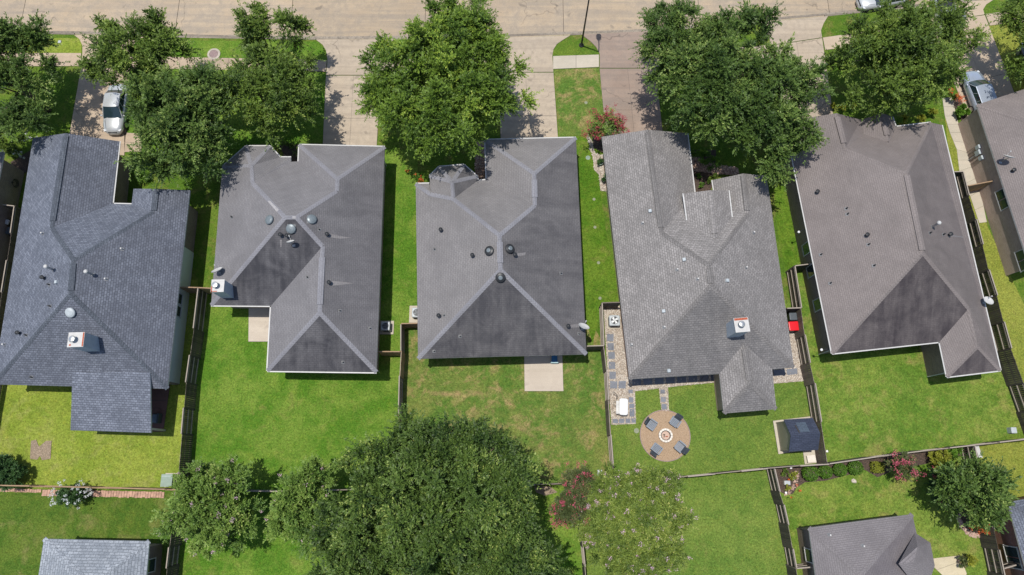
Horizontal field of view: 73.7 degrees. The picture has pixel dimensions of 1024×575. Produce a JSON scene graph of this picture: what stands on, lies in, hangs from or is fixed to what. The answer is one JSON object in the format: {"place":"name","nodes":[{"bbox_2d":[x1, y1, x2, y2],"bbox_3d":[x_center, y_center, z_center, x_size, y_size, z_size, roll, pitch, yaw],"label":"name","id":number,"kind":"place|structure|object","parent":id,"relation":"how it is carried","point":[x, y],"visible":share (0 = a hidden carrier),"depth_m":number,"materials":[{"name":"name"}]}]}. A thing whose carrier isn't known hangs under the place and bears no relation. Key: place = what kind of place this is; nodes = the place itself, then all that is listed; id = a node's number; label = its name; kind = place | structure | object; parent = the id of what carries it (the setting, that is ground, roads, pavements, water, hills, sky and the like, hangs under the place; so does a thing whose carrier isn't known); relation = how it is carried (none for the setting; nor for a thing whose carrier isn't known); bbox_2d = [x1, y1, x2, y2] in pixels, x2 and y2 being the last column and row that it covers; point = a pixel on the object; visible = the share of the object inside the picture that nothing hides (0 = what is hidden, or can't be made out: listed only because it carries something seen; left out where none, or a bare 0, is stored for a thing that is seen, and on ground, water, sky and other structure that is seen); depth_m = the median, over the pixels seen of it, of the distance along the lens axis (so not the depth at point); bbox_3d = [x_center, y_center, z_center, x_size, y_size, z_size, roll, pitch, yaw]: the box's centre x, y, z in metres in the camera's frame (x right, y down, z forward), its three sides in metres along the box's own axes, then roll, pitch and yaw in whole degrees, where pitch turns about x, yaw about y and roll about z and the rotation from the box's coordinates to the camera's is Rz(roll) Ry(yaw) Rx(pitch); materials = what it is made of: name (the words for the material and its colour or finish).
{"place":"outdoors","nodes":[
{"label":"outdoors","id":0,"kind":"place"},
{"bbox_2d":[5,38,80,52],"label":"lawn","id":1,"kind":"structure","parent":0,"point":[70,45],"depth_m":61.41,"materials":[{"name":"green plant"}]},
{"bbox_2d":[0,493,172,574],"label":"lawn","id":2,"kind":"structure","parent":0,"point":[29,522],"depth_m":51.18,"materials":[{"name":"green plant"}]},
{"bbox_2d":[0,280,197,488],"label":"lawn","id":3,"kind":"structure","parent":0,"point":[40,415],"depth_m":52.68,"materials":[{"name":"green plant"}]},
{"bbox_2d":[0,206,20,396],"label":"fence","id":4,"kind":"object","parent":3,"relation":"on","point":[16,214],"visible":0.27,"depth_m":54.73,"materials":[{"name":"brown wood"}]},
{"bbox_2d":[0,452,27,492],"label":"garden shrub","id":5,"kind":"object","parent":3,"relation":"on","point":[9,471],"visible":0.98,"depth_m":50.73,"materials":[{"name":"green plant"}]},
{"bbox_2d":[30,440,50,459],"bbox_3d":[-36.252,12.496,52.506,1.734,0.001,1.534,0,75,0],"label":"bare patch","id":6,"kind":"object","parent":3,"relation":"on","point":[43,451],"visible":1,"depth_m":52.50,"materials":[{"name":"soil"}]},
{"bbox_2d":[0,484,174,490],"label":"fence","id":7,"kind":"object","parent":3,"relation":"on","point":[103,487],"visible":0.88,"depth_m":50.28,"materials":[{"name":"brown wood"}]},
{"bbox_2d":[152,384,169,431],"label":"patio","id":8,"kind":"structure","parent":3,"relation":"on","point":[159,400],"depth_m":53.39,"materials":[{"name":"brown concrete"}]},
{"bbox_2d":[69,35,142,154],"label":"driveway","id":9,"kind":"structure","parent":0,"point":[87,119],"depth_m":59.82,"materials":[{"name":"beige concrete"}]},
{"bbox_2d":[100,84,129,134],"bbox_3d":[-34.318,-15.539,59.041,2.130,1.489,4.715,0,75,0],"label":"parked car","id":10,"kind":"object","parent":9,"relation":"on","point":[113,107],"visible":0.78,"depth_m":58.56,"materials":[{"name":"white metal"}]},
{"bbox_2d":[124,133,141,151],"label":"garden path","id":11,"kind":"structure","parent":0,"point":[129,139],"depth_m":59.05,"materials":[{"name":"beige concrete"}]},
{"bbox_2d":[126,69,325,154],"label":"lawn","id":12,"kind":"structure","parent":0,"point":[309,133],"depth_m":59.41,"materials":[{"name":"green plant"}]},
{"bbox_2d":[71,4,203,106],"bbox_3d":[-29.996,-18.537,56.121,8.960,8.939,8.410,29,77,7],"label":"street tree","id":13,"kind":"object","parent":12,"relation":"on","point":[158,33],"visible":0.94,"depth_m":53.68,"materials":[{"name":"green plant"}]},
{"bbox_2d":[113,53,246,190],"bbox_3d":[-25.737,-12.954,54.598,10.291,9.072,11.345,0,75,0],"label":"street tree","id":14,"kind":"object","parent":12,"relation":"on","point":[177,123],"visible":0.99,"depth_m":51.94,"materials":[{"name":"green plant"}]},
{"bbox_2d":[213,48,326,151],"bbox_3d":[-19.133,-14.973,55.267,8.857,8.796,8.526,0,75,0],"label":"street tree","id":15,"kind":"object","parent":12,"relation":"on","point":[276,85],"visible":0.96,"depth_m":53.53,"materials":[{"name":"green plant"}]},
{"bbox_2d":[231,0,324,83],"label":"street tree","id":16,"kind":"object","parent":12,"relation":"on","point":[253,28],"visible":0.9,"depth_m":54.76,"materials":[{"name":"green plant"}]},
{"bbox_2d":[134,40,326,59],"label":"lawn","id":17,"kind":"structure","parent":0,"point":[225,49],"depth_m":61.39,"materials":[{"name":"green plant"}]},
{"bbox_2d":[180,294,400,489],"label":"lawn","id":18,"kind":"structure","parent":0,"point":[249,407],"depth_m":53.33,"materials":[{"name":"green plant"}]},
{"bbox_2d":[179,288,207,482],"bbox_3d":[-24.764,7.580,52.846,0.271,1.900,15.247,-1,75,0],"label":"fence","id":19,"kind":"object","parent":18,"relation":"on","point":[191,376],"visible":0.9,"depth_m":52.88,"materials":[{"name":"brown wood"}]},
{"bbox_2d":[248,308,269,341],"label":"patio","id":20,"kind":"structure","parent":18,"relation":"on","point":[258,327],"depth_m":54.97,"materials":[{"name":"concrete"}]},
{"bbox_2d":[317,39,393,145],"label":"driveway","id":21,"kind":"structure","parent":0,"point":[344,124],"depth_m":60.11,"materials":[{"name":"beige concrete"}]},
{"bbox_2d":[170,487,581,574],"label":"lawn","id":22,"kind":"structure","parent":0,"point":[257,556],"depth_m":50.67,"materials":[{"name":"green plant"}]},
{"bbox_2d":[166,491,183,574],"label":"fence","id":23,"kind":"object","parent":22,"relation":"on","point":[171,566],"visible":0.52,"depth_m":49.70,"materials":[{"name":"brown wood"}]},
{"bbox_2d":[149,453,267,561],"bbox_3d":[-21.109,15.468,48.221,8.213,7.083,7.297,0,75,0],"label":"crape myrtle","id":24,"kind":"object","parent":22,"relation":"on","point":[219,524],"visible":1,"depth_m":46.91,"materials":[{"name":"green plant"}]},
{"bbox_2d":[262,453,340,561],"bbox_3d":[-14.445,15.521,48.538,6.197,6.441,7.454,0,75,0],"label":"crape myrtle","id":25,"kind":"object","parent":22,"relation":"on","point":[279,517],"visible":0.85,"depth_m":47.01,"materials":[{"name":"green plant"}]},
{"bbox_2d":[301,403,571,574],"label":"oak tree","id":26,"kind":"object","parent":22,"relation":"on","point":[498,495],"visible":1,"depth_m":42.91,"materials":[{"name":"green plant"}]},
{"bbox_2d":[548,460,602,529],"bbox_3d":[4.596,14.963,49.319,4.122,5.210,4.783,0,75,0],"label":"crape myrtle","id":27,"kind":"object","parent":22,"relation":"on","point":[571,501],"visible":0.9,"depth_m":48.03,"materials":[{"name":"red plant"}]},
{"bbox_2d":[379,150,417,350],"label":"lawn","id":28,"kind":"structure","parent":0,"point":[399,281],"depth_m":56.70,"materials":[{"name":"green plant"}]},
{"bbox_2d":[380,321,393,333],"bbox_3d":[-10.061,3.135,54.564,1.100,0.815,1.100,0,75,0],"label":"air conditioner","id":29,"kind":"object","parent":28,"relation":"on","point":[386,327],"visible":1,"depth_m":54.59,"materials":[{"name":"metal"}]},
{"bbox_2d":[0,0,983,39],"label":"road","id":30,"kind":"structure","parent":0,"point":[329,17],"depth_m":62.48,"materials":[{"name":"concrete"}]},
{"bbox_2d":[49,0,977,38],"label":"gutter strip","id":31,"kind":"object","parent":30,"relation":"on","point":[510,35],"visible":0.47,"depth_m":61.92,"materials":[{"name":"concrete"}]},
{"bbox_2d":[855,0,904,12],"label":"parked car","id":32,"kind":"object","parent":30,"relation":"on","point":[868,5],"visible":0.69,"depth_m":61.80,"materials":[{"name":"white metal"}]},
{"bbox_2d":[402,320,608,485],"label":"lawn","id":33,"kind":"structure","parent":0,"point":[555,431],"depth_m":53.45,"materials":[{"name":"green plant"}]},
{"bbox_2d":[398,324,404,421],"bbox_3d":[-8.513,9.096,52.451,0.209,1.900,12.472,-1,75,0],"label":"fence","id":34,"kind":"object","parent":33,"relation":"on","point":[401,377],"visible":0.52,"depth_m":52.99,"materials":[{"name":"brown wood"}]},
{"bbox_2d":[524,355,563,390],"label":"patio","id":35,"kind":"structure","parent":33,"relation":"on","point":[542,373],"depth_m":53.96,"materials":[{"name":"concrete"}]},
{"bbox_2d":[599,303,613,469],"bbox_3d":[7.262,7.967,52.745,0.202,1.900,13.542,-2,75,-1],"label":"fence","id":36,"kind":"object","parent":33,"relation":"on","point":[605,372],"visible":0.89,"depth_m":52.67,"materials":[{"name":"brown wood"}]},
{"bbox_2d":[0,0,1023,574],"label":"ground","id":37,"kind":"structure","parent":0,"point":[204,202],"depth_m":59.14,"materials":[{"name":"green plant"}]},
{"bbox_2d":[0,152,23,298],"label":"house","id":38,"kind":"structure","parent":37,"relation":"on","point":[9,191],"depth_m":56.25,"materials":[{"name":"stone"}]},
{"bbox_2d":[0,133,37,159],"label":"garden shrub","id":39,"kind":"object","parent":37,"relation":"on","point":[10,144],"visible":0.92,"depth_m":57.81,"materials":[{"name":"green plant"}]},
{"bbox_2d":[10,150,30,172],"bbox_3d":[-41.736,-10.608,58.528,1.977,0.001,1.802,-35,78,-9],"label":"mulch bed","id":40,"kind":"object","parent":37,"relation":"on","point":[21,163],"visible":0.6,"depth_m":58.56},
{"bbox_2d":[0,9,69,148],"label":"street tree","id":41,"kind":"object","parent":37,"relation":"on","point":[23,39],"visible":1,"depth_m":53.99,"materials":[{"name":"green plant"}]},
{"bbox_2d":[1,53,80,65],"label":"footpath","id":42,"kind":"structure","parent":37,"relation":"on","point":[72,58],"depth_m":61.09,"materials":[{"name":"beige concrete"}]},
{"bbox_2d":[47,478,92,509],"bbox_3d":[-32.813,15.327,50.688,3.242,2.378,2.247,0,75,0],"label":"garden shrub","id":43,"kind":"object","parent":37,"relation":"on","point":[75,496],"visible":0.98,"depth_m":50.57,"materials":[{"name":"green plant"}]},
{"bbox_2d":[0,488,164,497],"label":"brick edging","id":44,"kind":"object","parent":37,"relation":"on","point":[128,494],"visible":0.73,"depth_m":51.68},
{"bbox_2d":[0,133,197,432],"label":"house","id":45,"kind":"structure","parent":37,"relation":"on","point":[95,313],"depth_m":51.47,"materials":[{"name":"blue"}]},
{"bbox_2d":[39,537,162,574],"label":"house","id":46,"kind":"structure","parent":37,"relation":"on","point":[90,557],"depth_m":47.54,"materials":[{"name":"grey"}]},
{"bbox_2d":[131,57,326,71],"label":"footpath","id":47,"kind":"structure","parent":37,"relation":"on","point":[321,65],"depth_m":60.97,"materials":[{"name":"beige concrete"}]},
{"bbox_2d":[210,144,386,373],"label":"house","id":48,"kind":"structure","parent":37,"relation":"on","point":[316,289],"depth_m":52.19,"materials":[{"name":"stone"}]},
{"bbox_2d":[352,0,543,163],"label":"street tree","id":49,"kind":"object","parent":37,"relation":"on","point":[450,66],"visible":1,"depth_m":51.56,"materials":[{"name":"green plant"}]},
{"bbox_2d":[475,141,486,178],"bbox_3d":[-2.623,-10.895,58.602,1.158,0.001,3.729,0,75,0],"label":"mulch bed","id":50,"kind":"object","parent":37,"relation":"on","point":[481,163],"visible":0.2,"depth_m":58.53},
{"bbox_2d":[415,137,587,359],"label":"house","id":51,"kind":"structure","parent":37,"relation":"on","point":[499,264],"depth_m":52.00,"materials":[{"name":"grey"}]},
{"bbox_2d":[553,55,598,68],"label":"footpath","id":52,"kind":"structure","parent":37,"relation":"on","point":[574,61],"depth_m":61.02,"materials":[{"name":"concrete"}]},
{"bbox_2d":[603,306,713,424],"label":"gravel yard","id":53,"kind":"structure","parent":37,"relation":"on","point":[626,379],"depth_m":53.81,"materials":[{"name":"grey gravel"}]},
{"bbox_2d":[606,315,620,328],"bbox_3d":[8.172,2.704,54.676,1.100,0.815,1.100,0,75,0],"label":"air conditioner","id":54,"kind":"object","parent":53,"relation":"on","point":[613,321],"visible":1,"depth_m":54.38,"materials":[{"name":"metal"}]},
{"bbox_2d":[614,392,627,414],"bbox_3d":[8.341,9.023,52.924,1.200,1.021,1.739,3,75,1],"label":"covered grill","id":55,"kind":"object","parent":53,"relation":"on","point":[621,406],"visible":1,"depth_m":52.50,"materials":[{"name":"white fabric"}]},
{"bbox_2d":[602,130,794,414],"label":"house","id":56,"kind":"structure","parent":37,"relation":"on","point":[699,283],"depth_m":51.79,"materials":[{"name":"grey"}]},
{"bbox_2d":[692,150,715,191],"bbox_3d":[16.462,-9.910,58.348,2.255,0.001,4.066,0,75,0],"label":"mulch bed","id":57,"kind":"object","parent":37,"relation":"on","point":[704,179],"visible":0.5,"depth_m":58.19,"materials":[{"name":"brown soil"}]},
{"bbox_2d":[690,148,721,171],"bbox_3d":[16.285,-10.975,57.967,3.374,1.549,1.588,29,77,7],"label":"garden shrub","id":58,"kind":"object","parent":57,"relation":"on","point":[703,153],"visible":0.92,"depth_m":57.68,"materials":[{"name":"green plant"}]},
{"bbox_2d":[691,156,738,174],"bbox_3d":[17.172,-10.168,58.407,4.538,0.001,1.460,17,76,4],"label":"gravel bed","id":59,"kind":"object","parent":37,"relation":"on","point":[713,169],"visible":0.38,"depth_m":58.41,"materials":[{"name":"grey gravel"}]},
{"bbox_2d":[691,155,738,174],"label":"loose stones","id":60,"kind":"object","parent":59,"relation":"on","point":[714,168],"visible":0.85,"depth_m":58.36,"materials":[{"name":"grey gravel"}]},
{"bbox_2d":[628,0,838,191],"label":"street tree","id":61,"kind":"object","parent":37,"relation":"on","point":[741,85],"visible":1,"depth_m":51.89,"materials":[{"name":"green plant"}]},
{"bbox_2d":[772,332,802,383],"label":"gravel yard","id":62,"kind":"structure","parent":37,"relation":"on","point":[795,363],"depth_m":54.07,"materials":[{"name":"beige gravel"}]},
{"bbox_2d":[785,266,826,463],"bbox_3d":[22.913,5.918,53.279,0.235,1.900,15.375,-3,75,-1],"label":"fence","id":63,"kind":"object","parent":37,"relation":"on","point":[805,367],"visible":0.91,"depth_m":53.21,"materials":[{"name":"brown wood"}]},
{"bbox_2d":[823,32,861,49],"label":"footpath","id":64,"kind":"structure","parent":37,"relation":"on","point":[829,42],"depth_m":61.53,"materials":[{"name":"beige concrete"}]},
{"bbox_2d":[830,102,938,124],"bbox_3d":[32.232,-14.790,59.083,9.271,1.314,2.240,4,75,1],"label":"garden shrub","id":65,"kind":"object","parent":37,"relation":"on","point":[922,118],"visible":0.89,"depth_m":58.90,"materials":[{"name":"green plant"}]},
{"bbox_2d":[784,113,1000,377],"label":"house","id":66,"kind":"structure","parent":37,"relation":"on","point":[884,245],"depth_m":51.98,"materials":[{"name":"grey"}]},
{"bbox_2d":[816,0,994,126],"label":"street tree","id":67,"kind":"object","parent":37,"relation":"on","point":[914,33],"visible":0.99,"depth_m":53.38,"materials":[{"name":"green plant"}]},
{"bbox_2d":[827,438,1023,464],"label":"fence","id":68,"kind":"object","parent":37,"relation":"on","point":[899,453],"visible":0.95,"depth_m":50.89,"materials":[{"name":"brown wood"}]},
{"bbox_2d":[955,172,1023,433],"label":"fence","id":69,"kind":"object","parent":37,"relation":"on","point":[1002,341],"visible":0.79,"depth_m":54.13,"materials":[{"name":"brown wood"}]},
{"bbox_2d":[958,89,1023,275],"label":"house","id":70,"kind":"structure","parent":37,"relation":"on","point":[992,133],"depth_m":55.71,"materials":[{"name":"grey"}]},
{"bbox_2d":[994,187,1008,211],"bbox_3d":[39.766,-7.144,55.389,0.080,1.020,1.720,-7,76,-2],"label":"window","id":71,"kind":"structure","parent":70,"relation":"in","point":[999,194],"depth_m":55.43,"materials":[{"name":"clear glass"}]},
{"bbox_2d":[500,35,569,137],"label":"driveway","id":72,"kind":"structure","parent":0,"point":[542,120],"depth_m":60.31,"materials":[{"name":"beige concrete"}]},
{"bbox_2d":[554,68,603,135],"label":"lawn","id":73,"kind":"structure","parent":0,"point":[576,89],"depth_m":60.12,"materials":[{"name":"green plant"}]},
{"bbox_2d":[563,136,618,343],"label":"lawn","id":74,"kind":"structure","parent":0,"point":[599,280],"depth_m":56.70,"materials":[{"name":"green plant"}]},
{"bbox_2d":[592,128,605,151],"bbox_3d":[7.911,-12.773,59.088,2.249,0.001,2.417,0,75,0],"label":"mulch bed","id":75,"kind":"object","parent":74,"relation":"on","point":[597,145],"visible":0.17,"depth_m":59.00,"materials":[{"name":"brown soil"}]},
{"bbox_2d":[581,102,629,141],"bbox_3d":[7.749,-13.494,57.168,4.197,4.364,3.338,0,75,0],"label":"crape myrtle","id":76,"kind":"object","parent":75,"relation":"on","point":[611,120],"visible":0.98,"depth_m":56.39,"materials":[{"name":"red plant"}]},
{"bbox_2d":[584,31,665,135],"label":"driveway","id":77,"kind":"structure","parent":0,"point":[624,89],"depth_m":60.49,"materials":[{"name":"beige concrete"}]},
{"bbox_2d":[582,471,789,574],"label":"lawn","id":78,"kind":"structure","parent":0,"point":[737,531],"depth_m":51.06,"materials":[{"name":"green plant"}]},
{"bbox_2d":[573,458,698,574],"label":"crape myrtle","id":79,"kind":"object","parent":78,"relation":"on","point":[635,525],"visible":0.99,"depth_m":46.36,"materials":[{"name":"green plant"}]},
{"bbox_2d":[766,468,796,574],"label":"fence","id":80,"kind":"object","parent":78,"relation":"on","point":[782,517],"visible":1,"depth_m":50.23,"materials":[{"name":"brown wood"}]},
{"bbox_2d":[599,300,816,477],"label":"lawn","id":81,"kind":"structure","parent":0,"point":[720,441],"depth_m":52.87,"materials":[{"name":"green plant"}]},
{"bbox_2d":[640,410,690,461],"bbox_3d":[11.838,11.445,52.795,3.920,0.090,3.920,0,75,0],"label":"fire pit circle","id":82,"kind":"object","parent":81,"relation":"on","point":[649,438],"visible":0.88,"depth_m":52.76,"materials":[{"name":"beige gravel"}]},
{"bbox_2d":[607,334,797,422],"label":"flagstone path","id":83,"kind":"structure","parent":81,"relation":"on","point":[647,381],"depth_m":53.85,"materials":[{"name":"grey stone"}]},
{"bbox_2d":[640,463,828,480],"bbox_3d":[15.510,13.901,51.199,16.021,1.900,0.211,-5,75,-1],"label":"fence","id":84,"kind":"object","parent":81,"relation":"on","point":[759,468],"visible":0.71,"depth_m":50.47,"materials":[{"name":"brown wood"}]},
{"bbox_2d":[776,418,819,451],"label":"garden shed","id":85,"kind":"structure","parent":81,"relation":"on","point":[802,434],"depth_m":50.59,"materials":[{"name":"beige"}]},
{"bbox_2d":[773,179,800,269],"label":"lawn","id":86,"kind":"structure","parent":0,"point":[787,240],"depth_m":57.07,"materials":[{"name":"green plant"}]},
{"bbox_2d":[767,16,832,117],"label":"driveway","id":87,"kind":"structure","parent":0,"point":[806,29],"depth_m":61.56,"materials":[{"name":"beige concrete"}]},
{"bbox_2d":[780,456,998,574],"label":"lawn","id":88,"kind":"structure","parent":0,"point":[867,495],"depth_m":51.47,"materials":[{"name":"green plant"}]},
{"bbox_2d":[797,513,934,574],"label":"house","id":89,"kind":"structure","parent":88,"relation":"on","point":[893,545],"depth_m":47.51,"materials":[{"name":"grey"}]},
{"bbox_2d":[776,450,960,493],"bbox_3d":[27.889,13.979,52.125,15.466,0.001,1.962,-6,75,-2],"label":"mulch bed","id":90,"kind":"object","parent":88,"relation":"on","point":[922,458],"visible":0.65,"depth_m":52.16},
{"bbox_2d":[801,466,819,481],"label":"round shrub","id":91,"kind":"object","parent":90,"relation":"on","point":[811,473],"visible":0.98,"depth_m":51.27,"materials":[{"name":"green plant"}]},
{"bbox_2d":[847,460,864,474],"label":"round shrub","id":92,"kind":"object","parent":90,"relation":"on","point":[855,467],"visible":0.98,"depth_m":51.46,"materials":[{"name":"green plant"}]},
{"bbox_2d":[883,449,926,481],"bbox_3d":[28.674,13.257,50.574,2.311,3.640,2.704,-28,77,-7],"label":"crape myrtle","id":93,"kind":"object","parent":90,"relation":"on","point":[902,470],"visible":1,"depth_m":49.91,"materials":[{"name":"pink plant"}]},
{"bbox_2d":[928,446,952,468],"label":"garden shrub","id":94,"kind":"object","parent":90,"relation":"on","point":[939,456],"visible":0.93,"depth_m":51.41,"materials":[{"name":"yellow plant"}]},
{"bbox_2d":[933,555,966,574],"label":"patio","id":95,"kind":"structure","parent":88,"relation":"on","point":[949,565],"depth_m":50.39,"materials":[{"name":"beige concrete"}]},
{"bbox_2d":[926,449,1021,534],"bbox_3d":[32.354,14.421,48.573,6.157,6.931,5.780,0,75,0],"label":"garden tree","id":96,"kind":"object","parent":88,"relation":"on","point":[981,494],"visible":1,"depth_m":47.20,"materials":[{"name":"green plant"}]},
{"bbox_2d":[961,446,1005,574],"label":"fence","id":97,"kind":"object","parent":88,"relation":"on","point":[994,557],"visible":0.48,"depth_m":49.88,"materials":[{"name":"brown wood"}]},
{"bbox_2d":[797,272,1022,461],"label":"lawn","id":98,"kind":"structure","parent":0,"point":[879,402],"depth_m":53.43,"materials":[{"name":"green plant"}]},
{"bbox_2d":[942,98,986,222],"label":"garden path","id":99,"kind":"structure","parent":0,"point":[964,164],"depth_m":58.71,"materials":[{"name":"concrete"}]},
{"bbox_2d":[919,0,1013,113],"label":"driveway","id":100,"kind":"structure","parent":0,"point":[985,60],"depth_m":61.02,"materials":[{"name":"beige concrete"}]},
{"bbox_2d":[959,70,996,112],"bbox_3d":[40.673,-17.053,59.341,2.110,1.672,4.415,-9,76,-2],"label":"parked car","id":101,"kind":"object","parent":100,"relation":"on","point":[978,88],"visible":0.54,"depth_m":59.09,"materials":[{"name":"silver metal"}]},
{"bbox_2d":[945,119,1023,395],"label":"lawn","id":102,"kind":"structure","parent":0,"point":[1011,304],"depth_m":55.68,"materials":[{"name":"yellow plant"}]},
{"bbox_2d":[977,440,1023,497],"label":"lawn","id":103,"kind":"structure","parent":0,"point":[1012,452],"depth_m":52.39,"materials":[{"name":"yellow plant"}]},
{"bbox_2d":[993,497,1023,574],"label":"house","id":104,"kind":"structure","parent":103,"relation":"on","point":[1010,544],"depth_m":48.80,"materials":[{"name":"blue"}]},
{"bbox_2d":[1002,544,1023,570],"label":"window","id":105,"kind":"structure","parent":104,"relation":"in","point":[1013,551],"depth_m":48.99,"materials":[{"name":"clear glass"}]},
{"bbox_2d":[989,22,1023,91],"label":"lawn","id":106,"kind":"structure","parent":0,"point":[1005,46],"depth_m":61.44,"materials":[{"name":"green plant"}]},
{"bbox_2d":[984,0,1023,85],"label":"street tree","id":107,"kind":"object","parent":106,"relation":"on","point":[1012,24],"visible":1,"depth_m":55.33,"materials":[{"name":"green plant"}]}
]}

